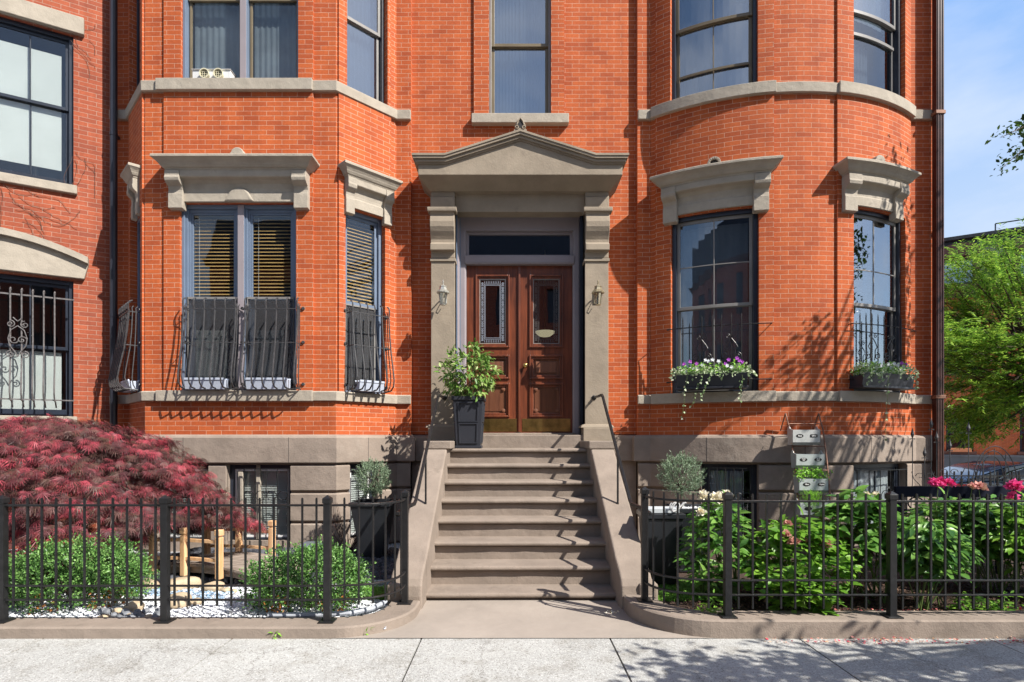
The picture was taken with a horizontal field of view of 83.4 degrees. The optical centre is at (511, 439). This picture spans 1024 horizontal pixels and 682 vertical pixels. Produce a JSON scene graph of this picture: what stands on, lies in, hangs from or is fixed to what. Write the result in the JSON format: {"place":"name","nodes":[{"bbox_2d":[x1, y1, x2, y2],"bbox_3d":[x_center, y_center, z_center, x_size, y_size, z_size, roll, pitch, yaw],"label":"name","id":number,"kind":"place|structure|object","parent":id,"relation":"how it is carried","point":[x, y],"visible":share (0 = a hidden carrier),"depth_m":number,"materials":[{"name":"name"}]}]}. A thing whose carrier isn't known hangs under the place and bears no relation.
{"place":"outdoors","nodes":[
{"label":"outdoors","id":0,"kind":"place"},
{"bbox_2d":[9,543,399,616],"bbox_3d":[-4.975,1.500,6.600,8.050,0.001,4.200,0,0,0],"label":"gravel bed","id":1,"kind":"object","parent":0,"point":[389,545],"depth_m":5.30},
{"bbox_2d":[9,530,159,616],"bbox_3d":[-3.947,1.184,5.230,1.426,0.719,1.065,0,0,0],"label":"boxwood shrub","id":2,"kind":"object","parent":1,"relation":"on","point":[77,575],"visible":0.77,"depth_m":5.05,"materials":[{"name":"green plant"}]},
{"bbox_2d":[0,413,267,584],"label":"japanese maple","id":3,"kind":"object","parent":1,"relation":"on","point":[76,459],"visible":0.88,"depth_m":5.83,"materials":[{"name":"red plant"}]},
{"bbox_2d":[170,576,200,591],"bbox_3d":[-3.299,1.442,5.751,0.220,0.140,0.330,0,0,42],"label":"river stone","id":4,"kind":"object","parent":1,"relation":"on","point":[193,580],"visible":0.47,"depth_m":5.69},
{"bbox_2d":[9,584,387,628],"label":"white gravel","id":5,"kind":"structure","parent":1,"relation":"on","point":[212,607],"depth_m":5.05,"materials":[{"name":"gravel"}]},
{"bbox_2d":[123,601,144,611],"bbox_3d":[-3.284,1.458,5.001,0.139,0.102,0.161,0,0,8],"label":"river stone","id":6,"kind":"object","parent":5,"relation":"on","point":[133,606],"visible":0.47,"depth_m":4.96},
{"bbox_2d":[116,587,233,598],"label":"blue gravel","id":7,"kind":"structure","parent":5,"relation":"on","point":[194,594],"depth_m":5.52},
{"bbox_2d":[170,592,192,608],"bbox_3d":[-2.987,1.444,5.157,0.223,0.154,0.235,0,0,-42],"label":"river stone","id":8,"kind":"object","parent":5,"relation":"on","point":[181,595],"visible":0.54,"depth_m":5.09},
{"bbox_2d":[267,600,387,616],"bbox_3d":[-1.516,1.440,4.817,0.982,0.044,0.242,0,0,-23],"label":"garden edging","id":9,"kind":"object","parent":5,"relation":"on","point":[334,613],"visible":0.93,"depth_m":4.74,"materials":[{"name":"stone"}]},
{"bbox_2d":[146,518,313,589],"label":"garden bridge","id":10,"kind":"structure","parent":1,"relation":"on","point":[210,562],"depth_m":6.03,"materials":[{"name":"brown wood"}]},
{"bbox_2d":[116,547,398,584],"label":"black gravel","id":11,"kind":"structure","parent":1,"relation":"on","point":[378,567],"depth_m":6.53,"materials":[{"name":"gravel"}]},
{"bbox_2d":[332,506,357,551],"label":"dry shrub","id":12,"kind":"object","parent":11,"relation":"on","point":[351,548],"visible":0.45,"depth_m":7.32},
{"bbox_2d":[348,498,397,557],"bbox_3d":[-1.704,1.110,7.100,0.495,0.720,0.495,0,0,0],"label":"tall planter","id":13,"kind":"object","parent":11,"relation":"on","point":[366,531],"visible":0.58,"depth_m":6.92,"materials":[{"name":"plastic"}]},
{"bbox_2d":[352,456,392,496],"bbox_3d":[-1.729,0.564,7.096,0.505,0.733,0.515,0,0,0],"label":"topiary ball","id":14,"kind":"object","parent":13,"relation":"in","point":[373,487],"visible":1,"depth_m":7.04,"materials":[{"name":"green plant"}]},
{"bbox_2d":[228,534,377,612],"bbox_3d":[-1.840,1.209,5.141,1.282,0.697,1.037,0,0,0],"label":"boxwood shrub","id":15,"kind":"object","parent":1,"relation":"on","point":[351,571],"visible":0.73,"depth_m":4.93,"materials":[{"name":"green plant"}]},
{"bbox_2d":[360,584,386,600],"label":"turf","id":16,"kind":"structure","parent":1,"relation":"on","point":[379,591],"depth_m":5.57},
{"bbox_2d":[0,638,1023,681],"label":"pavement","id":17,"kind":"structure","parent":0,"point":[433,660],"depth_m":3.98,"materials":[{"name":"concrete"}]},
{"bbox_2d":[765,636,1023,643],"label":"fallen petals","id":18,"kind":"object","parent":17,"relation":"on","point":[901,639],"visible":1,"depth_m":4.35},
{"bbox_2d":[985,114,1023,175],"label":"street tree","id":19,"kind":"object","parent":17,"relation":"on","point":[1020,130],"visible":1,"depth_m":6.35,"materials":[{"name":"green plant"}]},
{"bbox_2d":[402,638,630,681],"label":"pavement base","id":20,"kind":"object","parent":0,"point":[421,639],"depth_m":4.02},
{"bbox_2d":[0,600,420,639],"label":"stone curb","id":21,"kind":"structure","parent":20,"relation":"on","point":[392,615],"depth_m":4.44,"materials":[{"name":"stone"}]},
{"bbox_2d":[0,490,412,623],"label":"iron fence","id":22,"kind":"object","parent":21,"relation":"on","point":[165,501],"visible":1,"depth_m":4.56,"materials":[{"name":"metal"}]},
{"bbox_2d":[623,595,1023,639],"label":"stone curb","id":23,"kind":"structure","parent":20,"relation":"on","point":[657,614],"depth_m":4.43,"materials":[{"name":"stone"}]},
{"bbox_2d":[636,486,1023,618],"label":"iron fence","id":24,"kind":"object","parent":23,"relation":"on","point":[891,501],"visible":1,"depth_m":4.51,"materials":[{"name":"metal"}]},
{"bbox_2d":[345,600,707,637],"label":"path","id":25,"kind":"structure","parent":0,"point":[513,619],"depth_m":4.82,"materials":[{"name":"concrete"}]},
{"bbox_2d":[640,534,1023,610],"bbox_3d":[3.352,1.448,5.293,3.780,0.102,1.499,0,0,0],"label":"mulch","id":26,"kind":"object","parent":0,"point":[938,588],"visible":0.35,"depth_m":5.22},
{"bbox_2d":[661,504,715,571],"bbox_3d":[1.986,1.097,6.450,0.495,0.706,0.495,0,0,0],"label":"tall planter","id":27,"kind":"object","parent":26,"relation":"on","point":[686,511],"visible":0.21,"depth_m":6.26,"materials":[{"name":"plastic"}]},
{"bbox_2d":[657,579,733,601],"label":"low shrub","id":28,"kind":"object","parent":26,"relation":"on","point":[669,596],"visible":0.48,"depth_m":5.41,"materials":[{"name":"plant"}]},
{"bbox_2d":[636,509,685,583],"bbox_3d":[1.490,1.070,5.780,0.395,0.699,0.395,0,0,0],"label":"tall planter","id":29,"kind":"object","parent":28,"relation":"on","point":[670,540],"visible":0.5,"depth_m":5.62,"materials":[{"name":"plastic"}]},
{"bbox_2d":[648,506,676,512],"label":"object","id":30,"kind":"object","parent":29,"relation":"on","point":[658,509],"visible":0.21,"depth_m":5.60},
{"bbox_2d":[655,449,706,507],"bbox_3d":[1.896,0.465,6.442,0.586,0.730,0.570,0,0,0],"label":"topiary ball","id":31,"kind":"object","parent":29,"relation":"in","point":[668,466],"visible":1,"depth_m":6.39,"materials":[{"name":"plant"}]},
{"bbox_2d":[684,589,732,612],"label":"seedling clump","id":32,"kind":"object","parent":26,"relation":"on","point":[710,609],"visible":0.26,"depth_m":4.67,"materials":[{"name":"green plant"}]},
{"bbox_2d":[674,489,757,601],"bbox_3d":[1.866,0.960,5.284,0.845,1.011,0.855,0,0,0],"label":"peony plant","id":33,"kind":"object","parent":26,"relation":"on","point":[700,521],"visible":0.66,"depth_m":5.21,"materials":[{"name":"green plant"}]},
{"bbox_2d":[732,505,862,607],"bbox_3d":[2.502,1.022,5.065,1.167,0.888,0.956,0,0,14],"label":"hydrangea plant","id":34,"kind":"object","parent":26,"relation":"on","point":[787,541],"visible":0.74,"depth_m":4.93,"materials":[{"name":"green plant"}]},
{"bbox_2d":[756,559,846,615],"bbox_3d":[2.345,1.206,4.688,0.694,0.480,0.446,0,0,0],"label":"leafy plant","id":35,"kind":"object","parent":26,"relation":"on","point":[801,603],"visible":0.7,"depth_m":4.64,"materials":[{"name":"green plant"}]},
{"bbox_2d":[798,485,914,604],"bbox_3d":[3.174,0.942,5.252,1.067,1.045,0.884,0,0,0],"label":"leafy plant","id":36,"kind":"object","parent":26,"relation":"on","point":[858,519],"visible":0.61,"depth_m":5.12,"materials":[{"name":"green plant"}]},
{"bbox_2d":[909,427,939,516],"bbox_3d":[5.460,0.649,7.600,0.458,1.624,0.042,0,0,0],"label":"iron trellis","id":37,"kind":"object","parent":26,"relation":"on","point":[924,450],"visible":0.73,"depth_m":7.60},
{"bbox_2d":[874,514,985,610],"bbox_3d":[3.592,1.060,4.976,0.820,0.809,0.891,0,0,34],"label":"peony plant","id":38,"kind":"object","parent":26,"relation":"on","point":[937,551],"visible":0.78,"depth_m":4.81,"materials":[{"name":"green plant"}]},
{"bbox_2d":[900,476,994,585],"bbox_3d":[4.341,0.906,5.723,0.933,1.116,0.819,0,0,0],"label":"peony plant","id":39,"kind":"object","parent":26,"relation":"on","point":[937,507],"visible":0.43,"depth_m":5.62,"materials":[{"name":"green plant"}]},
{"bbox_2d":[927,419,971,520],"bbox_3d":[5.646,0.589,7.400,0.682,1.744,0.042,0,0,0],"label":"iron trellis","id":40,"kind":"object","parent":26,"relation":"on","point":[968,428],"visible":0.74,"depth_m":7.40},
{"bbox_2d":[939,587,995,610],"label":"seedling clump","id":41,"kind":"object","parent":26,"relation":"on","point":[968,604],"visible":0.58,"depth_m":4.81,"materials":[{"name":"green plant"}]},
{"bbox_2d":[939,481,1023,593],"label":"peony plant","id":42,"kind":"object","parent":26,"relation":"on","point":[980,510],"visible":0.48,"depth_m":5.41,"materials":[{"name":"green plant"}]},
{"bbox_2d":[944,471,1023,503],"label":"iron fence","id":43,"kind":"object","parent":26,"relation":"on","point":[986,476],"visible":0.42,"depth_m":8.74,"materials":[{"name":"metal"}]},
{"bbox_2d":[975,478,1023,600],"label":"peony plant","id":44,"kind":"object","parent":26,"relation":"on","point":[1012,485],"visible":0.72,"depth_m":5.24,"materials":[{"name":"green plant"}]},
{"bbox_2d":[976,591,1023,610],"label":"seedling clump","id":45,"kind":"object","parent":26,"relation":"on","point":[996,607],"visible":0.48,"depth_m":4.82,"materials":[{"name":"green plant"}]},
{"bbox_2d":[894,486,1023,573],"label":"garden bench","id":46,"kind":"object","parent":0,"point":[964,492],"visible":0.2,"depth_m":6.72,"materials":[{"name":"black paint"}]},
{"bbox_2d":[944,0,1023,237],"label":"sky","id":47,"kind":"structure","parent":0,"point":[984,39],"materials":[{"name":"blue"}]},
{"bbox_2d":[972,446,1017,506],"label":"iron arch","id":48,"kind":"structure","parent":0,"point":[1004,483],"depth_m":7.22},
{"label":"ground","id":49,"kind":"structure","parent":0,"visible":0},
{"bbox_2d":[0,0,109,548],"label":"brick rowhouse","id":50,"kind":"structure","parent":49,"relation":"on","point":[54,107],"depth_m":8.23,"materials":[{"name":"brick"}]},
{"bbox_2d":[0,274,72,416],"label":"window","id":51,"kind":"structure","parent":50,"relation":"in","point":[17,409],"depth_m":8.13,"materials":[{"name":"paint"}]},
{"bbox_2d":[0,17,72,184],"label":"window","id":52,"kind":"structure","parent":50,"relation":"in","point":[30,134],"depth_m":8.12,"materials":[{"name":"blue paint"}]},
{"bbox_2d":[0,287,73,407],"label":"window guard","id":53,"kind":"object","parent":50,"relation":"attached to","point":[9,337],"visible":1,"depth_m":7.83,"materials":[{"name":"metal"}]},
{"bbox_2d":[1,183,79,238],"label":"bare vine","id":54,"kind":"object","parent":50,"relation":"attached to","point":[35,212],"visible":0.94,"depth_m":7.99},
{"bbox_2d":[109,0,938,551],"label":"brick townhouse","id":55,"kind":"structure","parent":49,"relation":"on","point":[515,174],"depth_m":8.05,"materials":[{"name":"brick"}]},
{"bbox_2d":[109,0,119,521],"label":"downpipe","id":56,"kind":"object","parent":55,"relation":"attached to","point":[114,139],"visible":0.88,"depth_m":8.23,"materials":[{"name":"metal"}]},
{"bbox_2d":[108,300,140,392],"bbox_3d":[-5.318,-1.270,7.902,0.294,1.217,0.684,0,0,-44],"label":"window guard","id":57,"kind":"object","parent":55,"relation":"attached to","point":[121,340],"visible":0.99,"depth_m":7.77,"materials":[{"name":"metal"}]},
{"bbox_2d":[120,379,139,392],"bbox_3d":[-5.279,-0.740,7.947,0.140,0.150,0.461,0,0,-44],"label":"planter box","id":58,"kind":"object","parent":55,"relation":"on","point":[129,383],"visible":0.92,"depth_m":7.81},
{"bbox_2d":[137,218,139,391],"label":"window","id":59,"kind":"structure","parent":55,"relation":"in","point":[138,221],"depth_m":8.25,"materials":[{"name":"blue paint"}]},
{"bbox_2d":[137,0,139,85],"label":"window","id":60,"kind":"structure","parent":55,"relation":"in","point":[138,1],"depth_m":8.29,"materials":[{"name":"blue paint"}]},
{"bbox_2d":[170,465,208,538],"bbox_3d":[-4.386,0.843,7.830,0.683,1.015,0.120,0,0,0],"label":"basement window","id":61,"kind":"structure","parent":55,"relation":"in","point":[204,469],"depth_m":7.79,"materials":[{"name":"glass"}]},
{"bbox_2d":[184,378,228,389],"bbox_3d":[-4.045,-0.740,7.612,0.529,0.150,0.140,0,0,0],"label":"planter box","id":62,"kind":"object","parent":55,"relation":"on","point":[204,382],"visible":0.88,"depth_m":7.56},
{"bbox_2d":[177,297,244,389],"bbox_3d":[-3.969,-1.270,7.553,0.797,1.218,0.294,0,0,0],"label":"window guard","id":63,"kind":"object","parent":55,"relation":"attached to","point":[185,318],"visible":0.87,"depth_m":7.52,"materials":[{"name":"metal"}]},
{"bbox_2d":[191,68,235,77],"bbox_3d":[-4.010,-4.869,7.716,0.526,0.142,0.188,0,0,0],"label":"window fan","id":64,"kind":"object","parent":55,"relation":"on","point":[212,73],"depth_m":7.66,"materials":[{"name":"white plastic"}]},
{"bbox_2d":[182,205,295,389],"bbox_3d":[-3.656,-1.905,7.806,1.553,2.510,0.188,0,0,0],"label":"window","id":65,"kind":"structure","parent":55,"relation":"in","point":[243,215],"depth_m":7.79,"materials":[{"name":"blue glass"}]},
{"bbox_2d":[183,0,297,77],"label":"window","id":66,"kind":"structure","parent":55,"relation":"in","point":[223,28],"depth_m":7.92,"materials":[{"name":"blue glass"}]},
{"bbox_2d":[230,465,290,539],"bbox_3d":[-3.381,0.843,7.830,0.857,1.015,0.120,0,0,0],"label":"basement window","id":67,"kind":"structure","parent":55,"relation":"in","point":[234,469],"depth_m":7.83,"materials":[{"name":"glass"}]},
{"bbox_2d":[243,468,288,539],"bbox_3d":[-3.264,0.855,7.632,0.597,0.950,0.013,0,0,0],"label":"window guard","id":68,"kind":"object","parent":55,"relation":"attached to","point":[254,494],"visible":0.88,"depth_m":7.63,"materials":[{"name":"black paint"}]},
{"bbox_2d":[245,378,290,389],"bbox_3d":[-3.228,-0.740,7.612,0.548,0.150,0.140,0,0,0],"label":"planter box","id":69,"kind":"object","parent":55,"relation":"on","point":[267,383],"visible":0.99,"depth_m":7.56,"materials":[{"name":"plastic"}]},
{"bbox_2d":[240,297,304,389],"bbox_3d":[-3.160,-1.270,7.553,0.798,1.218,0.294,0,0,0],"label":"window guard","id":70,"kind":"object","parent":55,"relation":"attached to","point":[246,315],"visible":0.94,"depth_m":7.52,"materials":[{"name":"metal"}]},
{"bbox_2d":[348,464,372,537],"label":"basement window","id":71,"kind":"structure","parent":55,"relation":"in","point":[353,493],"depth_m":8.03,"materials":[{"name":"grey paint"}]},
{"bbox_2d":[346,212,381,393],"bbox_3d":[-2.143,-1.905,8.101,0.140,2.510,0.621,0,0,45],"label":"window","id":72,"kind":"structure","parent":55,"relation":"in","point":[376,223],"depth_m":8.23,"materials":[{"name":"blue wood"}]},
{"bbox_2d":[347,0,383,102],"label":"window","id":73,"kind":"structure","parent":55,"relation":"in","point":[361,34],"depth_m":8.28,"materials":[{"name":"glass"}]},
{"bbox_2d":[344,300,394,392],"bbox_3d":[-1.942,-1.270,7.910,0.294,1.217,0.684,0,0,45],"label":"window guard","id":74,"kind":"object","parent":55,"relation":"attached to","point":[387,317],"visible":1,"depth_m":7.85,"materials":[{"name":"metal"}]},
{"bbox_2d":[355,380,384,392],"bbox_3d":[-1.968,-0.740,7.968,0.140,0.150,0.386,0,0,45],"label":"planter box","id":75,"kind":"object","parent":55,"relation":"on","point":[360,384],"visible":0.73,"depth_m":7.91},
{"bbox_2d":[437,280,448,305],"bbox_3d":[-0.958,-2.044,8.055,0.174,0.355,0.324,0,0,0],"label":"wall lantern","id":76,"kind":"object","parent":55,"relation":"attached to","point":[443,291],"depth_m":7.95,"materials":[{"name":"beige metal"}]},
{"bbox_2d":[467,266,518,432],"bbox_3d":[-0.291,-1.357,8.634,0.782,2.505,0.081,0,0,0],"label":"door","id":77,"kind":"structure","parent":55,"relation":"in","point":[501,405],"depth_m":8.62,"materials":[{"name":"brown wood"}]},
{"bbox_2d":[466,232,571,254],"bbox_3d":[0.111,-2.922,8.645,1.587,0.375,0.070,0,0,0],"label":"window frame","id":78,"kind":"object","parent":55,"relation":"in","point":[468,234],"depth_m":8.61,"materials":[{"name":"grey paint"}]},
{"bbox_2d":[489,0,550,112],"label":"window","id":79,"kind":"structure","parent":55,"relation":"in","point":[534,46],"depth_m":8.68,"materials":[{"name":"grey glass"}]},
{"bbox_2d":[387,441,657,608],"bbox_3d":[0.095,0.797,6.742,2.430,1.565,3.204,0,0,0],"label":"stone stoop","id":80,"kind":"object","parent":55,"relation":"attached to","point":[521,523],"visible":0.93,"depth_m":6.25,"materials":[{"name":"stone"}]},
{"bbox_2d":[396,394,446,514],"bbox_3d":[-0.968,0.037,6.624,0.106,1.345,3.152,0,0,0],"label":"handrail","id":81,"kind":"object","parent":80,"relation":"on","point":[424,462],"visible":0.94,"depth_m":6.19,"materials":[{"name":"metal"}]},
{"bbox_2d":[451,396,485,447],"bbox_3d":[-0.580,-0.231,7.780,0.435,0.688,0.435,0,0,0],"label":"square planter","id":82,"kind":"object","parent":80,"relation":"on","point":[468,414],"visible":1,"depth_m":7.60,"materials":[{"name":"plastic"}]},
{"bbox_2d":[433,337,503,401],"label":"potted shrub","id":83,"kind":"object","parent":82,"relation":"in","point":[478,386],"visible":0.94,"depth_m":7.61,"materials":[{"name":"green plant"}]},
{"bbox_2d":[592,394,651,514],"bbox_3d":[1.177,0.037,6.624,0.106,1.345,3.152,0,0,0],"label":"handrail","id":84,"kind":"object","parent":80,"relation":"on","point":[620,465],"visible":0.97,"depth_m":6.19,"materials":[{"name":"metal"}]},
{"bbox_2d":[520,266,571,432],"bbox_3d":[0.514,-1.357,8.607,0.782,2.505,0.135,0,0,0],"label":"door","id":85,"kind":"structure","parent":55,"relation":"in","point":[545,368],"depth_m":8.62,"materials":[{"name":"brown wood"}]},
{"bbox_2d":[591,280,604,305],"bbox_3d":[1.194,-2.044,8.055,0.174,0.355,0.324,0,0,0],"label":"wall lantern","id":86,"kind":"object","parent":55,"relation":"attached to","point":[597,291],"depth_m":7.95,"materials":[{"name":"beige metal"}]},
{"bbox_2d":[675,372,747,390],"bbox_3d":[2.715,-0.787,7.827,0.929,0.205,0.280,0,0,22],"label":"window box","id":87,"kind":"object","parent":55,"relation":"attached to","point":[727,382],"visible":0.99,"depth_m":7.73,"materials":[{"name":"metal"}]},
{"bbox_2d":[669,356,756,419],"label":"trailing flowers","id":88,"kind":"object","parent":87,"relation":"in","point":[698,369],"visible":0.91,"depth_m":7.74,"materials":[{"name":"green plant"}]},
{"bbox_2d":[672,0,756,99],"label":"window","id":89,"kind":"structure","parent":55,"relation":"in","point":[719,37],"depth_m":8.15,"materials":[{"name":"glass"}]},
{"bbox_2d":[672,208,757,392],"bbox_3d":[2.835,-1.900,8.066,1.128,2.500,0.213,0,0,22],"label":"window","id":90,"kind":"structure","parent":55,"relation":"in","point":[714,269],"depth_m":8.10,"materials":[{"name":"glass"}]},
{"bbox_2d":[666,313,771,382],"bbox_3d":[2.828,-1.238,7.897,1.383,0.935,0.202,0,0,21],"label":"window guard","id":91,"kind":"object","parent":55,"relation":"attached to","point":[702,337],"visible":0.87,"depth_m":7.84,"materials":[{"name":"black paint"}]},
{"bbox_2d":[702,464,756,542],"bbox_3d":[3.019,0.873,8.003,0.708,1.075,0.140,0,0,18],"label":"basement window","id":92,"kind":"structure","parent":55,"relation":"in","point":[717,478],"depth_m":7.98,"materials":[{"name":"blue paint"}]},
{"bbox_2d":[709,467,750,541],"bbox_3d":[2.957,0.880,7.810,0.540,1.000,0.025,0,0,18],"label":"window guard","id":93,"kind":"object","parent":55,"relation":"attached to","point":[742,495],"visible":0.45,"depth_m":7.76,"materials":[{"name":"black paint"}]},
{"bbox_2d":[780,413,835,544],"bbox_3d":[3.824,0.502,7.402,0.547,1.714,0.650,0,0,0],"label":"plant ladder","id":94,"kind":"object","parent":55,"relation":"attached to","point":[815,423],"visible":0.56,"depth_m":7.49,"materials":[{"name":"metal"}]},
{"bbox_2d":[787,424,820,444],"bbox_3d":[3.788,-0.070,7.463,0.362,0.274,0.144,0,0,0],"label":"hanging bin","id":95,"kind":"object","parent":94,"relation":"hanging from","point":[804,437],"visible":1,"depth_m":7.40,"materials":[{"name":"metal"}]},
{"bbox_2d":[791,450,824,467],"bbox_3d":[3.789,0.233,7.368,0.370,0.252,0.144,0,0,0],"label":"hanging bin","id":96,"kind":"object","parent":94,"relation":"hanging from","point":[807,460],"visible":1,"depth_m":7.30,"materials":[{"name":"metal"}]},
{"bbox_2d":[793,475,828,492],"bbox_3d":[3.781,0.540,7.272,0.372,0.256,0.144,0,0,0],"label":"hanging bin","id":97,"kind":"object","parent":94,"relation":"hanging from","point":[815,485],"visible":0.98,"depth_m":7.20,"materials":[{"name":"metal"}]},
{"bbox_2d":[793,467,832,481],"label":"herb plant","id":98,"kind":"object","parent":97,"relation":"in","point":[813,474],"visible":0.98,"depth_m":7.25,"materials":[{"name":"green plant"}]},
{"bbox_2d":[796,497,830,516],"bbox_3d":[3.756,0.833,7.178,0.392,0.259,0.144,0,0,0],"label":"hanging bin","id":99,"kind":"object","parent":94,"relation":"hanging from","point":[803,506],"visible":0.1,"depth_m":7.11,"materials":[{"name":"metal"}]},
{"bbox_2d":[797,488,829,507],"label":"herb plant","id":100,"kind":"object","parent":99,"relation":"in","point":[813,497],"visible":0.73,"depth_m":7.10,"materials":[{"name":"green plant"}]},
{"bbox_2d":[851,463,897,525],"bbox_3d":[5.064,0.873,8.109,1.079,1.075,0.167,0,0,-23],"label":"basement window","id":101,"kind":"structure","parent":55,"relation":"in","point":[863,476],"depth_m":8.11,"materials":[{"name":"glass"}]},
{"bbox_2d":[854,0,900,95],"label":"window","id":102,"kind":"structure","parent":55,"relation":"in","point":[870,13],"depth_m":8.24,"materials":[{"name":"black paint"}]},
{"bbox_2d":[854,210,900,392],"bbox_3d":[5.059,-1.900,8.102,1.048,2.500,0.238,0,0,-23],"label":"window","id":103,"kind":"structure","parent":55,"relation":"in","point":[894,309],"depth_m":8.22,"materials":[{"name":"glass"}]},
{"bbox_2d":[848,315,915,383],"bbox_3d":[5.167,-1.238,7.959,1.363,0.935,0.201,0,0,-24],"label":"window guard","id":104,"kind":"object","parent":55,"relation":"attached to","point":[877,344],"visible":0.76,"depth_m":7.79,"materials":[{"name":"black paint"}]},
{"bbox_2d":[849,372,914,390],"bbox_3d":[5.021,-0.787,7.789,0.988,0.205,0.283,0,0,-20],"label":"window box","id":105,"kind":"object","parent":55,"relation":"attached to","point":[897,382],"visible":0.99,"depth_m":7.69,"materials":[{"name":"metal"}]},
{"bbox_2d":[850,360,919,440],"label":"trailing flowers","id":106,"kind":"object","parent":105,"relation":"in","point":[879,371],"visible":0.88,"depth_m":7.68,"materials":[{"name":"green plant"}]},
{"bbox_2d":[857,469,906,525],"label":"window guard","id":107,"kind":"object","parent":55,"relation":"attached to","point":[880,481],"visible":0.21,"depth_m":7.87,"materials":[{"name":"black paint"}]},
{"bbox_2d":[931,0,945,477],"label":"downpipe","id":108,"kind":"object","parent":55,"relation":"attached to","point":[938,396],"visible":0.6,"depth_m":8.23,"materials":[{"name":"metal"}]},
{"bbox_2d":[944,219,1023,467],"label":"corner rowhouse","id":109,"kind":"structure","parent":49,"relation":"on","point":[1015,453],"depth_m":26.07,"materials":[{"name":"red brick"}]},
{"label":"side road","id":110,"kind":"structure","parent":0,"visible":0},
{"bbox_2d":[942,461,1023,506],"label":"parked car","id":111,"kind":"object","parent":110,"relation":"on","point":[988,466],"visible":0.08,"depth_m":13.52,"materials":[{"name":"grey paint"}]},
{"bbox_2d":[944,218,1023,450],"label":"green tree","id":112,"kind":"object","parent":110,"relation":"on","point":[1004,400],"visible":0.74,"depth_m":12.44,"materials":[{"name":"green plant"}]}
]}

